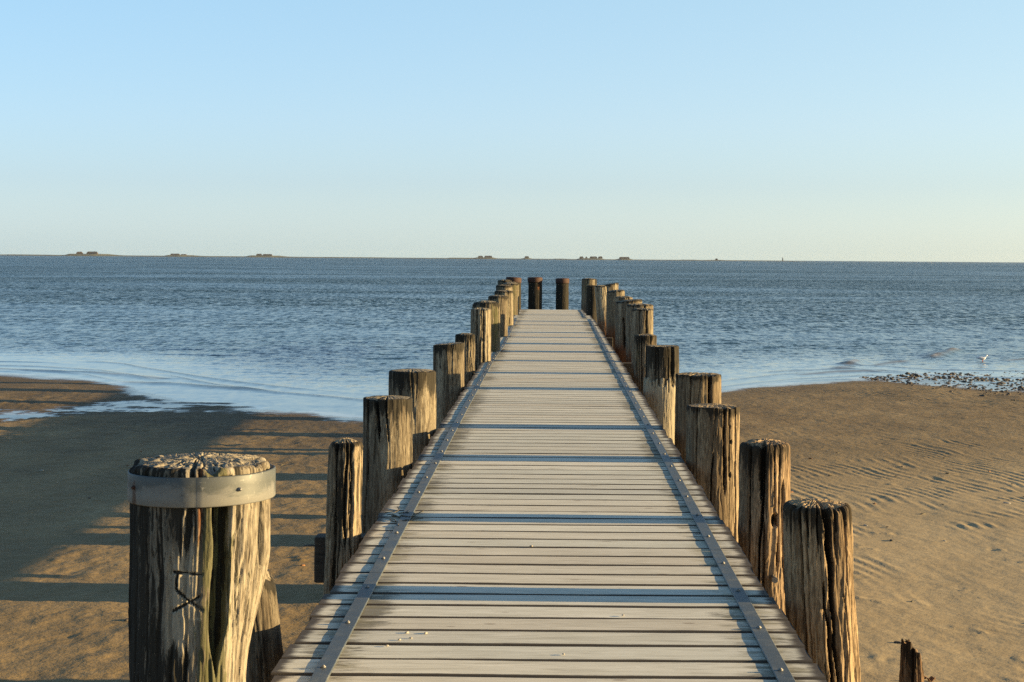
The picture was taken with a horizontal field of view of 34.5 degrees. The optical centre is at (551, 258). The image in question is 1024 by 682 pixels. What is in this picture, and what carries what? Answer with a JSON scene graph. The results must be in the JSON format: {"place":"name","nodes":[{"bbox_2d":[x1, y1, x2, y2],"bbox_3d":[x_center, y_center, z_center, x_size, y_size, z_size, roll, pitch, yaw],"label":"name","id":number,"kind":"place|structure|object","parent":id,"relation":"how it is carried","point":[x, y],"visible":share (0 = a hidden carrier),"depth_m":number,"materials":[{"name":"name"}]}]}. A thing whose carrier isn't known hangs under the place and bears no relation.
{"place":"outdoors","nodes":[
{"label":"outdoors","id":0,"kind":"place"},
{"bbox_2d":[0,254,755,260],"bbox_3d":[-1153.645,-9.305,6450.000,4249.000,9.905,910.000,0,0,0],"label":"island","id":1,"kind":"structure","parent":0,"point":[335,257],"depth_m":6034.92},
{"bbox_2d":[0,374,1023,681],"bbox_3d":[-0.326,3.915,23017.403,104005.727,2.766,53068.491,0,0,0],"label":"beach","id":2,"kind":"structure","parent":0,"point":[64,572],"depth_m":18.19,"materials":[{"name":"brown sand"}]},
{"bbox_2d":[127,452,275,681],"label":"timber pile","id":3,"kind":"object","parent":2,"relation":"on","point":[199,554],"visible":1,"depth_m":5.85,"materials":[{"name":"brown wood"}]},
{"bbox_2d":[246,571,283,681],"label":"timber pile","id":4,"kind":"object","parent":2,"relation":"on","point":[265,653],"visible":0.38,"depth_m":7.16,"materials":[{"name":"brown wood"}]},
{"bbox_2d":[323,438,362,595],"bbox_3d":[-1.232,2.088,9.531,0.270,2.106,0.252,0,0,0],"label":"timber pile","id":5,"kind":"object","parent":2,"relation":"on","point":[344,501],"visible":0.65,"depth_m":9.46,"materials":[{"name":"brown wood"}]},
{"bbox_2d":[362,395,412,533],"bbox_3d":[-1.278,2.103,12.830,0.408,2.075,0.409,0,0,0],"label":"timber pile","id":6,"kind":"object","parent":2,"relation":"on","point":[387,441],"visible":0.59,"depth_m":12.67,"materials":[{"name":"brown wood"}]},
{"bbox_2d":[388,369,435,467],"bbox_3d":[-1.308,2.084,15.400,0.469,2.112,0.464,0,0,0],"label":"timber pile","id":7,"kind":"object","parent":2,"relation":"on","point":[418,386],"visible":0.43,"depth_m":15.21,"materials":[{"name":"brown wood"}]},
{"bbox_2d":[433,342,463,430],"bbox_3d":[-1.288,2.140,20.531,0.419,2.200,0.417,0,0,0],"label":"timber pile","id":8,"kind":"object","parent":2,"relation":"on","point":[448,363],"visible":0.49,"depth_m":20.36,"materials":[{"name":"brown wood"}]},
{"bbox_2d":[455,333,474,387],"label":"timber pile","id":9,"kind":"object","parent":2,"relation":"on","point":[468,339],"visible":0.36,"depth_m":23.35,"materials":[{"name":"brown wood"}]},
{"bbox_2d":[470,308,490,370],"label":"timber pile","id":10,"kind":"object","parent":2,"relation":"on","point":[480,328],"visible":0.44,"depth_m":25.35,"materials":[{"name":"brown wood"}]},
{"bbox_2d":[631,308,652,381],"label":"timber pile","id":11,"kind":"object","parent":2,"relation":"on","point":[642,320],"visible":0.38,"depth_m":25.56,"materials":[{"name":"brown wood"}]},
{"bbox_2d":[634,334,656,394],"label":"timber pile","id":12,"kind":"object","parent":2,"relation":"on","point":[642,342],"visible":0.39,"depth_m":22.80,"materials":[{"name":"brown wood"}]},
{"bbox_2d":[643,345,678,443],"bbox_3d":[1.347,2.159,20.172,0.481,2.202,0.469,0,0,0],"label":"timber pile","id":13,"kind":"object","parent":2,"relation":"on","point":[661,367],"visible":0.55,"depth_m":19.98,"materials":[{"name":"brown wood"}]},
{"bbox_2d":[674,372,720,463],"bbox_3d":[1.380,2.119,15.579,0.458,2.082,0.459,0,0,0],"label":"timber pile","id":14,"kind":"object","parent":2,"relation":"on","point":[696,388],"visible":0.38,"depth_m":15.43,"materials":[{"name":"brown wood"}]},
{"bbox_2d":[686,403,739,541],"bbox_3d":[1.279,2.159,13.110,0.451,2.002,0.446,0,0,0],"label":"timber pile","id":15,"kind":"object","parent":2,"relation":"on","point":[712,444],"visible":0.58,"depth_m":12.93,"materials":[{"name":"brown wood"}]},
{"bbox_2d":[738,438,789,614],"bbox_3d":[1.283,2.131,10.061,0.330,2.057,0.380,0,0,28],"label":"timber pile","id":16,"kind":"object","parent":2,"relation":"on","point":[764,479],"visible":0.65,"depth_m":9.95,"materials":[{"name":"brown wood"}]},
{"bbox_2d":[783,498,860,681],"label":"timber pile","id":17,"kind":"object","parent":2,"relation":"on","point":[820,608],"visible":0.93,"depth_m":7.66,"materials":[{"name":"brown wood"}]},
{"bbox_2d":[899,639,923,681],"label":"broken post","id":18,"kind":"object","parent":2,"relation":"on","point":[911,668],"visible":1,"depth_m":9.86,"materials":[{"name":"brown wood"}]},
{"bbox_2d":[859,370,1023,400],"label":"mussel stones","id":19,"kind":"object","parent":2,"relation":"on","point":[956,376],"visible":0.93,"depth_m":38.87,"materials":[{"name":"grey stone"}]},
{"bbox_2d":[0,255,1023,420],"bbox_3d":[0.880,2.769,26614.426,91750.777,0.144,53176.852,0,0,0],"label":"sea","id":20,"kind":"structure","parent":0,"point":[335,336],"depth_m":76.83,"materials":[{"name":"liquid"}]},
{"bbox_2d":[472,300,499,351],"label":"timber pile","id":21,"kind":"object","parent":20,"relation":"in","point":[494,306],"visible":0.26,"depth_m":28.23,"materials":[{"name":"brown wood"}]},
{"bbox_2d":[488,295,507,336],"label":"timber pile","id":22,"kind":"object","parent":20,"relation":"in","point":[502,300],"visible":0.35,"depth_m":33.56,"materials":[{"name":"brown wood"}]},
{"bbox_2d":[494,290,513,325],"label":"timber pile","id":23,"kind":"object","parent":20,"relation":"in","point":[508,294],"visible":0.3,"depth_m":39.08,"materials":[{"name":"brown wood"}]},
{"bbox_2d":[496,285,512,290],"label":"timber pile","id":24,"kind":"object","parent":20,"relation":"in","point":[504,287],"visible":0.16,"depth_m":42.72,"materials":[{"name":"brown wood"}]},
{"bbox_2d":[497,280,511,284],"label":"timber pile","id":25,"kind":"object","parent":20,"relation":"in","point":[500,282],"visible":0.15,"depth_m":49.71,"materials":[{"name":"brown wood"}]},
{"bbox_2d":[501,282,518,314],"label":"timber pile","id":26,"kind":"object","parent":20,"relation":"in","point":[515,298],"visible":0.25,"depth_m":46.58,"materials":[{"name":"brown wood"}]},
{"bbox_2d":[271,309,826,681],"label":"pier","id":27,"kind":"structure","parent":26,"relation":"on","point":[551,442],"depth_m":8.72,"materials":[{"name":"grey wood"}]},
{"bbox_2d":[506,277,520,308],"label":"timber pile","id":28,"kind":"object","parent":20,"relation":"in","point":[516,279],"visible":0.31,"depth_m":53.76,"materials":[{"name":"brown wood"}]},
{"bbox_2d":[528,277,542,309],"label":"timber pile","id":29,"kind":"object","parent":20,"relation":"in","point":[534,292],"visible":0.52,"depth_m":54.07,"materials":[{"name":"brown wood"}]},
{"bbox_2d":[556,278,568,309],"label":"timber pile","id":30,"kind":"object","parent":20,"relation":"in","point":[562,293],"visible":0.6,"depth_m":54.09,"materials":[{"name":"brown wood"}]},
{"bbox_2d":[581,278,594,312],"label":"timber pile","id":31,"kind":"object","parent":20,"relation":"in","point":[587,281],"visible":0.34,"depth_m":51.91,"materials":[{"name":"brown wood"}]},
{"bbox_2d":[586,285,596,322],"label":"timber pile","id":32,"kind":"object","parent":20,"relation":"in","point":[590,302],"visible":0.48,"depth_m":46.61,"materials":[{"name":"brown wood"}]},
{"bbox_2d":[595,285,606,336],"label":"timber pile","id":33,"kind":"object","parent":20,"relation":"in","point":[600,293],"visible":0.42,"depth_m":39.47,"materials":[{"name":"brown wood"}]},
{"bbox_2d":[604,283,617,291],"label":"timber pile","id":34,"kind":"object","parent":20,"relation":"in","point":[611,286],"visible":0.16,"depth_m":41.77,"materials":[{"name":"brown wood"}]},
{"bbox_2d":[606,290,624,349],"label":"timber pile","id":35,"kind":"object","parent":20,"relation":"in","point":[611,295],"visible":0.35,"depth_m":35.41,"materials":[{"name":"brown wood"}]},
{"bbox_2d":[615,296,632,336],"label":"timber pile","id":36,"kind":"object","parent":20,"relation":"in","point":[619,298],"visible":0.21,"depth_m":33.27,"materials":[{"name":"brown wood"}]},
{"bbox_2d":[615,299,641,362],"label":"timber pile","id":37,"kind":"object","parent":20,"relation":"in","point":[620,339],"visible":0.33,"depth_m":30.62,"materials":[{"name":"brown wood"}]},
{"bbox_2d":[626,303,652,362],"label":"timber pile","id":38,"kind":"object","parent":20,"relation":"in","point":[629,307],"visible":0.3,"depth_m":28.08,"materials":[{"name":"brown wood"}]},
{"bbox_2d":[0,0,1023,261],"label":"sky","id":39,"kind":"structure","parent":0,"point":[772,130],"materials":[{"name":"blue"}]},
{"bbox_2d":[924,676,934,681],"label":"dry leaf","id":40,"kind":"object","parent":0,"point":[931,678],"visible":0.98,"depth_m":10.34,"materials":[{"name":"brown plant"}]}
]}

